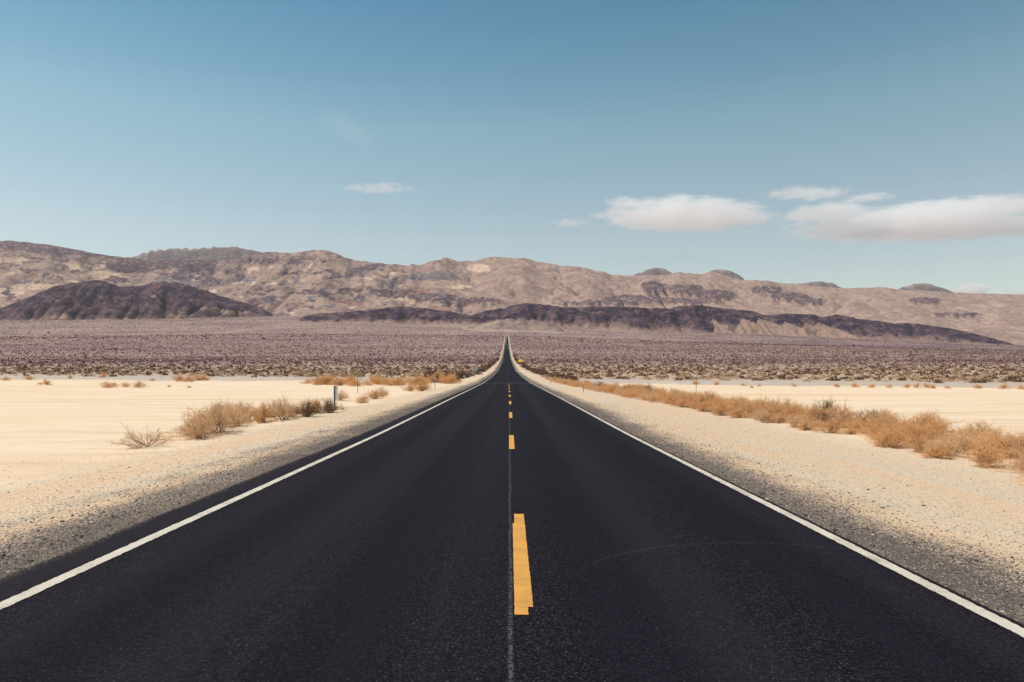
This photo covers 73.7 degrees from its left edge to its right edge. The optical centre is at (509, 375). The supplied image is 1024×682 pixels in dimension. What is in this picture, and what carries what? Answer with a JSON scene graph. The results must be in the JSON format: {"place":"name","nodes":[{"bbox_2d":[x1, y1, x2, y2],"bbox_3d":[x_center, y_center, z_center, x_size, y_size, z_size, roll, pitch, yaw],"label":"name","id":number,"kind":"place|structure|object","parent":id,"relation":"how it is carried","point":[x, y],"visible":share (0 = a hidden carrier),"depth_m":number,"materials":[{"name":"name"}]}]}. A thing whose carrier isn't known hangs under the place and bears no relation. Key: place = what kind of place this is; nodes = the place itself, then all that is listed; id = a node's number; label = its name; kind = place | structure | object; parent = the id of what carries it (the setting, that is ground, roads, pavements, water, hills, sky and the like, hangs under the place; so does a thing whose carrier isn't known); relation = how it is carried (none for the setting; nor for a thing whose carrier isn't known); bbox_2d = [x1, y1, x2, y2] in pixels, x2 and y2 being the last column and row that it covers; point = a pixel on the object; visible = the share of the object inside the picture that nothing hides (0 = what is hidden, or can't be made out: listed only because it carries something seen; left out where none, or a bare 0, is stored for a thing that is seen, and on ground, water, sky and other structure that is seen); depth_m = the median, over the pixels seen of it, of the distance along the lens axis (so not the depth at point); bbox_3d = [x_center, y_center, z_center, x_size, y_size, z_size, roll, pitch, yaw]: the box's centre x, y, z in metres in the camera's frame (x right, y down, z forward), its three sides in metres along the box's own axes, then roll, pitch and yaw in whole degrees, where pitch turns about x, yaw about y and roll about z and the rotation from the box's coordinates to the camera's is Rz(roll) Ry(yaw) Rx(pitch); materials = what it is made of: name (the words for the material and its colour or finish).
{"place":"outdoors","nodes":[
{"label":"outdoors","id":0,"kind":"place"},
{"bbox_2d":[0,280,273,320],"bbox_3d":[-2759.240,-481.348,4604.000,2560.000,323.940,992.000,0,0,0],"label":"hill","id":1,"kind":"structure","parent":0,"point":[95,300],"depth_m":4466.74,"materials":[{"name":"stone"}]},
{"bbox_2d":[128,246,262,260],"bbox_3d":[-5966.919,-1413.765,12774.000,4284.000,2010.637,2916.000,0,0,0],"label":"mountain","id":2,"kind":"structure","parent":0,"point":[222,253],"depth_m":12738.91,"materials":[{"name":"grey stone"}]},
{"bbox_2d":[296,306,487,324],"bbox_3d":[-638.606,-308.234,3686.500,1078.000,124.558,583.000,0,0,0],"label":"hill","id":3,"kind":"structure","parent":0,"point":[401,314],"depth_m":3581.83,"materials":[{"name":"stone"}]},
{"bbox_2d":[0,336,1023,681],"bbox_3d":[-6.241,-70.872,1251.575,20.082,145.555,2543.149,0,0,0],"label":"road","id":4,"kind":"structure","parent":0,"point":[506,522],"depth_m":5.70,"materials":[{"name":"black asphalt"}]},
{"bbox_2d":[0,316,1023,624],"bbox_3d":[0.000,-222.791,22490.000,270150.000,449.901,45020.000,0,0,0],"label":"ground","id":5,"kind":"structure","parent":0,"point":[60,424],"depth_m":25.93,"materials":[{"name":"beige sand"}]},
{"bbox_2d":[98,380,116,387],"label":"dry tuft","id":6,"kind":"object","parent":5,"relation":"on","point":[107,384],"visible":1,"depth_m":90.32,"materials":[{"name":"brown plant"}]},
{"bbox_2d":[130,380,145,387],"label":"dry tuft","id":7,"kind":"object","parent":5,"relation":"on","point":[139,385],"visible":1,"depth_m":89.94,"materials":[{"name":"brown plant"}]},
{"bbox_2d":[105,422,177,449],"bbox_3d":[-10.557,1.688,19.603,1.837,0.864,1.738,0,0,-31],"label":"desert bush","id":8,"kind":"object","parent":5,"relation":"on","point":[148,437],"visible":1,"depth_m":19.49,"materials":[{"name":"brown plant"}]},
{"bbox_2d":[172,372,190,381],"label":"dry tuft","id":9,"kind":"object","parent":5,"relation":"on","point":[180,377],"visible":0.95,"depth_m":125.27,"materials":[{"name":"brown plant"}]},
{"bbox_2d":[171,415,204,433],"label":"desert bush","id":10,"kind":"object","parent":5,"relation":"on","point":[186,426],"visible":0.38,"depth_m":22.48,"materials":[{"name":"brown plant"}]},
{"bbox_2d":[165,414,224,439],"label":"desert bush","id":11,"kind":"object","parent":5,"relation":"on","point":[199,434],"visible":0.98,"depth_m":21.62,"materials":[{"name":"brown plant"}]},
{"bbox_2d":[180,397,237,424],"bbox_3d":[-12.348,1.496,27.776,2.284,1.174,2.149,0,0,28],"label":"desert bush","id":12,"kind":"object","parent":5,"relation":"on","point":[196,415],"visible":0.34,"depth_m":27.61,"materials":[{"name":"brown plant"}]},
{"bbox_2d":[183,398,243,432],"bbox_3d":[-9.880,1.359,22.821,1.871,1.232,1.997,0,0,37],"label":"desert bush","id":13,"kind":"object","parent":5,"relation":"on","point":[219,421],"visible":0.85,"depth_m":22.88,"materials":[{"name":"brown plant"}]},
{"bbox_2d":[216,399,248,420],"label":"desert bush","id":14,"kind":"object","parent":5,"relation":"on","point":[230,407],"visible":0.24,"depth_m":28.17,"materials":[{"name":"brown plant"}]},
{"bbox_2d":[217,404,259,426],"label":"desert bush","id":15,"kind":"object","parent":5,"relation":"on","point":[241,419],"visible":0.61,"depth_m":26.83,"materials":[{"name":"brown plant"}]},
{"bbox_2d":[231,400,259,414],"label":"desert bush","id":16,"kind":"object","parent":5,"relation":"on","point":[243,406],"visible":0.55,"depth_m":33.24,"materials":[{"name":"brown plant"}]},
{"bbox_2d":[238,407,257,421],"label":"desert bush","id":17,"kind":"object","parent":5,"relation":"on","point":[249,414],"visible":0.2,"depth_m":28.93,"materials":[{"name":"brown plant"}]},
{"bbox_2d":[248,400,272,422],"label":"desert bush","id":18,"kind":"object","parent":5,"relation":"on","point":[262,417],"visible":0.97,"depth_m":28.04,"materials":[{"name":"brown plant"}]},
{"bbox_2d":[251,399,300,416],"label":"desert bush","id":19,"kind":"object","parent":5,"relation":"on","point":[271,409],"visible":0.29,"depth_m":31.84,"materials":[{"name":"brown plant"}]},
{"bbox_2d":[266,395,295,419],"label":"desert bush","id":20,"kind":"object","parent":5,"relation":"on","point":[278,410],"visible":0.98,"depth_m":28.63,"materials":[{"name":"brown plant"}]},
{"bbox_2d":[289,400,317,411],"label":"desert bush","id":21,"kind":"object","parent":5,"relation":"on","point":[300,405],"visible":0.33,"depth_m":35.06,"materials":[{"name":"brown plant"}]},
{"bbox_2d":[292,398,323,416],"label":"desert bush","id":22,"kind":"object","parent":5,"relation":"on","point":[307,413],"visible":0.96,"depth_m":29.96,"materials":[{"name":"brown plant"}]},
{"bbox_2d":[303,395,328,412],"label":"desert bush","id":23,"kind":"object","parent":5,"relation":"on","point":[316,404],"visible":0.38,"depth_m":35.06,"materials":[{"name":"brown plant"}]},
{"bbox_2d":[311,374,338,384],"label":"dry tuft","id":24,"kind":"object","parent":5,"relation":"on","point":[329,379],"visible":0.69,"depth_m":106.41,"materials":[{"name":"plant"}]},
{"bbox_2d":[314,397,345,413],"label":"desert bush","id":25,"kind":"object","parent":5,"relation":"on","point":[327,408],"visible":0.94,"depth_m":34.01,"materials":[{"name":"brown plant"}]},
{"bbox_2d":[333,386,337,406],"bbox_3d":[-9.446,1.304,36.891,0.266,1.434,0.370,0,0,0],"label":"marker post","id":26,"kind":"object","parent":5,"relation":"on","point":[335,393],"visible":0.75,"depth_m":36.83,"materials":[{"name":"white metal"}]},
{"bbox_2d":[329,375,346,385],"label":"dry tuft","id":27,"kind":"object","parent":5,"relation":"on","point":[340,381],"visible":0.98,"depth_m":102.52,"materials":[{"name":"brown plant"}]},
{"bbox_2d":[338,389,349,400],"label":"desert bush","id":28,"kind":"object","parent":5,"relation":"on","point":[341,396],"visible":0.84,"depth_m":50.65,"materials":[{"name":"brown plant"}]},
{"bbox_2d":[341,370,361,376],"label":"desert shrub","id":29,"kind":"object","parent":5,"relation":"on","point":[355,372],"visible":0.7,"depth_m":171.96,"materials":[{"name":"brown plant"}]},
{"bbox_2d":[352,393,370,403],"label":"desert bush","id":30,"kind":"object","parent":5,"relation":"on","point":[362,400],"visible":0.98,"depth_m":45.83,"materials":[{"name":"brown plant"}]},
{"bbox_2d":[363,389,387,398],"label":"desert bush","id":31,"kind":"object","parent":5,"relation":"on","point":[374,395],"visible":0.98,"depth_m":53.10,"materials":[{"name":"beige plant"}]},
{"bbox_2d":[376,386,390,396],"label":"desert bush","id":32,"kind":"object","parent":5,"relation":"on","point":[385,392],"visible":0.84,"depth_m":58.28,"materials":[{"name":"brown plant"}]},
{"bbox_2d":[389,374,413,385],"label":"dry tuft","id":33,"kind":"object","parent":5,"relation":"on","point":[400,382],"visible":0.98,"depth_m":102.10,"materials":[{"name":"brown plant"}]},
{"bbox_2d":[401,381,416,390],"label":"desert bush","id":34,"kind":"object","parent":5,"relation":"on","point":[408,389],"visible":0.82,"depth_m":73.40,"materials":[{"name":"beige plant"}]},
{"bbox_2d":[409,381,431,390],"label":"desert bush","id":35,"kind":"object","parent":5,"relation":"on","point":[421,388],"visible":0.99,"depth_m":72.09,"materials":[{"name":"brown plant"}]},
{"bbox_2d":[438,371,462,383],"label":"dry tuft","id":36,"kind":"object","parent":5,"relation":"on","point":[451,379],"visible":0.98,"depth_m":111.86,"materials":[{"name":"brown plant"}]},
{"bbox_2d":[0,316,1023,382],"bbox_3d":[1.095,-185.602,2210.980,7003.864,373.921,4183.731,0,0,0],"label":"shrub cover","id":37,"kind":"object","parent":5,"relation":"on","point":[882,372],"visible":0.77,"depth_m":586.29,"materials":[{"name":"brown plant"}]},
{"bbox_2d":[622,388,637,397],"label":"dry bush","id":38,"kind":"object","parent":5,"relation":"on","point":[630,395],"visible":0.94,"depth_m":54.65,"materials":[{"name":"brown plant"}]},
{"bbox_2d":[639,387,659,396],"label":"dry bush","id":39,"kind":"object","parent":5,"relation":"on","point":[648,391],"visible":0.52,"depth_m":53.15,"materials":[{"name":"plant"}]},
{"bbox_2d":[640,392,661,401],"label":"dry bush","id":40,"kind":"object","parent":5,"relation":"on","point":[651,399],"visible":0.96,"depth_m":47.80,"materials":[{"name":"brown plant"}]},
{"bbox_2d":[667,394,680,404],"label":"dry bush","id":41,"kind":"object","parent":5,"relation":"on","point":[674,400],"visible":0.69,"depth_m":43.26,"materials":[{"name":"brown plant"}]},
{"bbox_2d":[670,395,688,406],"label":"dry bush","id":42,"kind":"object","parent":5,"relation":"on","point":[679,403],"visible":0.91,"depth_m":40.88,"materials":[{"name":"brown plant"}]},
{"bbox_2d":[679,389,697,400],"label":"dry bush","id":43,"kind":"object","parent":5,"relation":"on","point":[684,397],"visible":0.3,"depth_m":43.04,"materials":[{"name":"plant"}]},
{"bbox_2d":[689,399,709,411],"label":"dry bush","id":44,"kind":"object","parent":5,"relation":"on","point":[700,408],"visible":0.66,"depth_m":36.57,"materials":[{"name":"brown plant"}]},
{"bbox_2d":[690,392,717,403],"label":"dry bush","id":45,"kind":"object","parent":5,"relation":"on","point":[699,397],"visible":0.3,"depth_m":41.02,"materials":[{"name":"brown plant"}]},
{"bbox_2d":[698,389,723,398],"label":"dry bush","id":46,"kind":"object","parent":5,"relation":"on","point":[713,394],"visible":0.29,"depth_m":44.13,"materials":[{"name":"brown plant"}]},
{"bbox_2d":[701,397,725,411],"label":"dry bush","id":47,"kind":"object","parent":5,"relation":"on","point":[711,403],"visible":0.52,"depth_m":36.09,"materials":[{"name":"brown plant"}]},
{"bbox_2d":[705,401,732,415],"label":"dry bush","id":48,"kind":"object","parent":5,"relation":"on","point":[722,409],"visible":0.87,"depth_m":33.42,"materials":[{"name":"brown plant"}]},
{"bbox_2d":[725,406,753,417],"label":"dry bush","id":49,"kind":"object","parent":5,"relation":"on","point":[736,412],"visible":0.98,"depth_m":31.77,"materials":[{"name":"brown plant"}]},
{"bbox_2d":[725,398,755,415],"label":"dry bush","id":50,"kind":"object","parent":5,"relation":"on","point":[748,405],"visible":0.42,"depth_m":32.60,"materials":[{"name":"brown plant"}]},
{"bbox_2d":[726,395,754,408],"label":"dry bush","id":51,"kind":"object","parent":5,"relation":"on","point":[733,403],"visible":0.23,"depth_m":34.98,"materials":[{"name":"brown plant"}]},
{"bbox_2d":[741,396,771,417],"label":"dry bush","id":52,"kind":"object","parent":5,"relation":"on","point":[761,403],"visible":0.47,"depth_m":31.89,"materials":[{"name":"brown plant"}]},
{"bbox_2d":[745,406,768,419],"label":"dry bush","id":53,"kind":"object","parent":5,"relation":"on","point":[750,414],"visible":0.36,"depth_m":30.71,"materials":[{"name":"brown plant"}]},
{"bbox_2d":[751,409,778,422],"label":"dry bush","id":54,"kind":"object","parent":5,"relation":"on","point":[763,416],"visible":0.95,"depth_m":28.78,"materials":[{"name":"brown plant"}]},
{"bbox_2d":[753,399,787,419],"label":"dry bush","id":55,"kind":"object","parent":5,"relation":"on","point":[775,408],"visible":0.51,"depth_m":30.25,"materials":[{"name":"brown plant"}]},
{"bbox_2d":[764,410,789,423],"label":"dry bush","id":56,"kind":"object","parent":5,"relation":"on","point":[779,419],"visible":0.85,"depth_m":28.57,"materials":[{"name":"brown plant"}]},
{"bbox_2d":[766,395,808,409],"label":"dry bush","id":57,"kind":"object","parent":5,"relation":"on","point":[783,403],"visible":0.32,"depth_m":32.72,"materials":[{"name":"brown plant"}]},
{"bbox_2d":[775,400,805,420],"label":"dry bush","id":58,"kind":"object","parent":5,"relation":"on","point":[795,411],"visible":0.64,"depth_m":29.27,"materials":[{"name":"brown plant"}]},
{"bbox_2d":[784,412,808,427],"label":"dry bush","id":59,"kind":"object","parent":5,"relation":"on","point":[792,421],"visible":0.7,"depth_m":26.59,"materials":[{"name":"brown plant"}]},
{"bbox_2d":[788,416,822,430],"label":"dry bush","id":60,"kind":"object","parent":5,"relation":"on","point":[803,425],"visible":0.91,"depth_m":25.32,"materials":[{"name":"brown plant"}]},
{"bbox_2d":[798,399,830,418],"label":"dry bush","id":61,"kind":"object","parent":5,"relation":"on","point":[810,411],"visible":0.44,"depth_m":28.19,"materials":[{"name":"brown plant"}]},
{"bbox_2d":[802,409,844,425],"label":"dry bush","id":62,"kind":"object","parent":5,"relation":"on","point":[822,414],"visible":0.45,"depth_m":26.87,"materials":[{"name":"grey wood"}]},
{"bbox_2d":[808,394,840,411],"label":"dry bush","id":63,"kind":"object","parent":5,"relation":"on","point":[826,405],"visible":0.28,"depth_m":30.75,"materials":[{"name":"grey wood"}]},
{"bbox_2d":[806,412,849,433],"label":"dry bush","id":64,"kind":"object","parent":5,"relation":"on","point":[829,425],"visible":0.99,"depth_m":24.08,"materials":[{"name":"brown plant"}]},
{"bbox_2d":[812,408,864,427],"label":"dry bush","id":65,"kind":"object","parent":5,"relation":"on","point":[836,416],"visible":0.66,"depth_m":26.29,"materials":[{"name":"brown plant"}]},
{"bbox_2d":[837,427,859,434],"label":"dry bush","id":66,"kind":"object","parent":5,"relation":"on","point":[851,431],"visible":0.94,"depth_m":23.60,"materials":[{"name":"brown plant"}]},
{"bbox_2d":[824,399,877,421],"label":"dry bush","id":67,"kind":"object","parent":5,"relation":"on","point":[842,409],"visible":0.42,"depth_m":26.89,"materials":[{"name":"brown plant"}]},
{"bbox_2d":[845,417,862,429],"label":"dry bush","id":68,"kind":"object","parent":5,"relation":"on","point":[853,425],"visible":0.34,"depth_m":25.04,"materials":[{"name":"brown plant"}]},
{"bbox_2d":[837,414,896,433],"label":"dry bush","id":69,"kind":"object","parent":5,"relation":"on","point":[859,426],"visible":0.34,"depth_m":24.16,"materials":[{"name":"brown plant"}]},
{"bbox_2d":[851,408,897,423],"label":"dry bush","id":70,"kind":"object","parent":5,"relation":"on","point":[868,415],"visible":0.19,"depth_m":26.20,"materials":[{"name":"brown plant"}]},
{"bbox_2d":[855,412,899,435],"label":"dry bush","id":71,"kind":"object","parent":5,"relation":"on","point":[878,425],"visible":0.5,"depth_m":22.64,"materials":[{"name":"brown plant"}]},
{"bbox_2d":[856,406,911,433],"bbox_3d":[12.730,1.557,23.315,1.953,1.113,1.575,0,0,-16],"label":"dry bush","id":72,"kind":"object","parent":5,"relation":"on","point":[880,418],"visible":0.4,"depth_m":23.14,"materials":[{"name":"brown plant"}]},
{"bbox_2d":[866,407,909,422],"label":"dry bush","id":73,"kind":"object","parent":5,"relation":"on","point":[890,414],"visible":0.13,"depth_m":27.02,"materials":[{"name":"plant"}]},
{"bbox_2d":[870,426,910,448],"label":"dry bush","id":74,"kind":"object","parent":5,"relation":"on","point":[891,443],"visible":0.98,"depth_m":19.59,"materials":[{"name":"brown plant"}]},
{"bbox_2d":[861,416,919,438],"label":"dry bush","id":75,"kind":"object","parent":5,"relation":"on","point":[898,426],"visible":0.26,"depth_m":21.40,"materials":[{"name":"brown plant"}]},
{"bbox_2d":[859,425,924,447],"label":"dry bush","id":76,"kind":"object","parent":5,"relation":"on","point":[901,436],"visible":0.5,"depth_m":19.91,"materials":[{"name":"brown plant"}]},
{"bbox_2d":[892,413,926,427],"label":"dry bush","id":77,"kind":"object","parent":5,"relation":"on","point":[913,419],"visible":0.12,"depth_m":23.49,"materials":[{"name":"brown plant"}]},
{"bbox_2d":[892,413,952,443],"bbox_3d":[12.472,1.629,20.607,1.877,0.976,1.735,0,0,1],"label":"dry bush","id":78,"kind":"object","parent":5,"relation":"on","point":[913,430],"visible":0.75,"depth_m":20.48,"materials":[{"name":"brown plant"}]},
{"bbox_2d":[901,432,945,452],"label":"dry bush","id":79,"kind":"object","parent":5,"relation":"on","point":[919,443],"visible":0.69,"depth_m":18.44,"materials":[{"name":"brown plant"}]},
{"bbox_2d":[897,411,952,434],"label":"dry bush","id":80,"kind":"object","parent":5,"relation":"on","point":[923,420],"visible":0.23,"depth_m":22.42,"materials":[{"name":"brown plant"}]},
{"bbox_2d":[901,409,966,434],"bbox_3d":[14.360,1.581,23.507,2.577,1.040,1.284,0,0,29],"label":"dry bush","id":81,"kind":"object","parent":5,"relation":"on","point":[942,420],"visible":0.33,"depth_m":23.16,"materials":[{"name":"brown plant"}]},
{"bbox_2d":[920,422,949,439],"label":"dry bush","id":82,"kind":"object","parent":5,"relation":"on","point":[935,429],"visible":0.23,"depth_m":21.75,"materials":[{"name":"brown plant"}]},
{"bbox_2d":[913,440,966,458],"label":"dry bush","id":83,"kind":"object","parent":5,"relation":"on","point":[935,452],"visible":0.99,"depth_m":17.14,"materials":[{"name":"brown plant"}]},
{"bbox_2d":[914,438,976,458],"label":"dry bush","id":84,"kind":"object","parent":5,"relation":"on","point":[954,448],"visible":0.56,"depth_m":17.50,"materials":[{"name":"brown plant"}]},
{"bbox_2d":[929,426,982,449],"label":"dry bush","id":85,"kind":"object","parent":5,"relation":"on","point":[975,435],"visible":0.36,"depth_m":19.31,"materials":[{"name":"brown plant"}]},
{"bbox_2d":[927,426,992,452],"bbox_3d":[12.165,1.766,18.466,1.824,0.737,1.716,0,0,18],"label":"dry bush","id":86,"kind":"object","parent":5,"relation":"on","point":[966,442],"visible":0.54,"depth_m":18.42,"materials":[{"name":"brown plant"}]},
{"bbox_2d":[942,423,998,444],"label":"dry bush","id":87,"kind":"object","parent":5,"relation":"on","point":[970,430],"visible":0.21,"depth_m":20.51,"materials":[{"name":"brown plant"}]},
{"bbox_2d":[961,418,1004,437],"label":"dry bush","id":88,"kind":"object","parent":5,"relation":"on","point":[982,428],"visible":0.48,"depth_m":22.64,"materials":[{"name":"brown plant"}]},
{"bbox_2d":[958,437,1016,468],"bbox_3d":[10.990,1.754,15.574,1.602,0.760,1.029,0,0,-33],"label":"dry bush","id":89,"kind":"object","parent":5,"relation":"on","point":[981,456],"visible":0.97,"depth_m":15.53,"materials":[{"name":"brown plant"}]},
{"bbox_2d":[956,425,1023,458],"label":"dry bush","id":90,"kind":"object","parent":5,"relation":"on","point":[999,445],"visible":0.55,"depth_m":17.33,"materials":[{"name":"brown plant"}]},
{"bbox_2d":[987,449,1023,472],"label":"dry bush","id":91,"kind":"object","parent":5,"relation":"on","point":[1015,465],"visible":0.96,"depth_m":14.65,"materials":[{"name":"brown plant"}]},
{"bbox_2d":[990,428,1023,459],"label":"dry bush","id":92,"kind":"object","parent":5,"relation":"on","point":[1017,442],"visible":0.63,"depth_m":16.75,"materials":[{"name":"brown plant"}]},
{"bbox_2d":[993,441,1023,462],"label":"dry bush","id":93,"kind":"object","parent":5,"relation":"on","point":[1022,450],"visible":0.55,"depth_m":16.31,"materials":[{"name":"brown plant"}]},
{"bbox_2d":[0,240,1023,344],"bbox_3d":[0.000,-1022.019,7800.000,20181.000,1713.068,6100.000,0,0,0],"label":"mountains","id":94,"kind":"structure","parent":0,"point":[305,283],"depth_m":7802.24,"materials":[{"name":"brown stone"}]},
{"bbox_2d":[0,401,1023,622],"bbox_3d":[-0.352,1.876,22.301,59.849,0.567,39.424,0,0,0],"label":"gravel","id":95,"kind":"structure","parent":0,"point":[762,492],"depth_m":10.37,"materials":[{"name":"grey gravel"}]},
{"bbox_2d":[0,0,1023,293],"label":"sky","id":96,"kind":"structure","parent":0,"point":[843,143],"materials":[{"name":"blue"}]},
{"bbox_2d":[462,319,564,333],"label":"hill","id":97,"kind":"structure","parent":0,"point":[517,325],"depth_m":3194.89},
{"bbox_2d":[471,303,714,333],"bbox_3d":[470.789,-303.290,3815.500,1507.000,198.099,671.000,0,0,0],"label":"hill","id":98,"kind":"structure","parent":0,"point":[635,319],"depth_m":3723.44,"materials":[{"name":"stone"}]},
{"bbox_2d":[635,268,671,275],"bbox_3d":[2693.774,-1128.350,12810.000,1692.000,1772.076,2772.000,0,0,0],"label":"mountain","id":99,"kind":"structure","parent":0,"point":[656,271],"depth_m":12757.94,"materials":[{"name":"grey stone"}]},
{"bbox_2d":[709,269,743,279],"bbox_3d":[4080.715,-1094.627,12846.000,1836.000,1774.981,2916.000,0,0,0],"label":"mountain","id":100,"kind":"structure","parent":0,"point":[731,274],"depth_m":12763.91,"materials":[{"name":"grey stone"}]},
{"bbox_2d":[798,281,840,287],"bbox_3d":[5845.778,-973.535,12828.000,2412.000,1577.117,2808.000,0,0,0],"label":"mountain","id":101,"kind":"structure","parent":0,"point":[825,284],"depth_m":12768.94,"materials":[{"name":"grey stone"}]},
{"bbox_2d":[656,305,1017,345],"bbox_3d":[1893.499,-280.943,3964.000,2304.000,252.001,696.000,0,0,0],"label":"hill","id":102,"kind":"structure","parent":0,"point":[730,321],"depth_m":3852.77,"materials":[{"name":"stone"}]},
{"bbox_2d":[899,283,954,292],"bbox_3d":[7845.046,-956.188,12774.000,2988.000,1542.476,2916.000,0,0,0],"label":"mountain","id":103,"kind":"structure","parent":0,"point":[924,286],"depth_m":12755.96,"materials":[{"name":"grey stone"}]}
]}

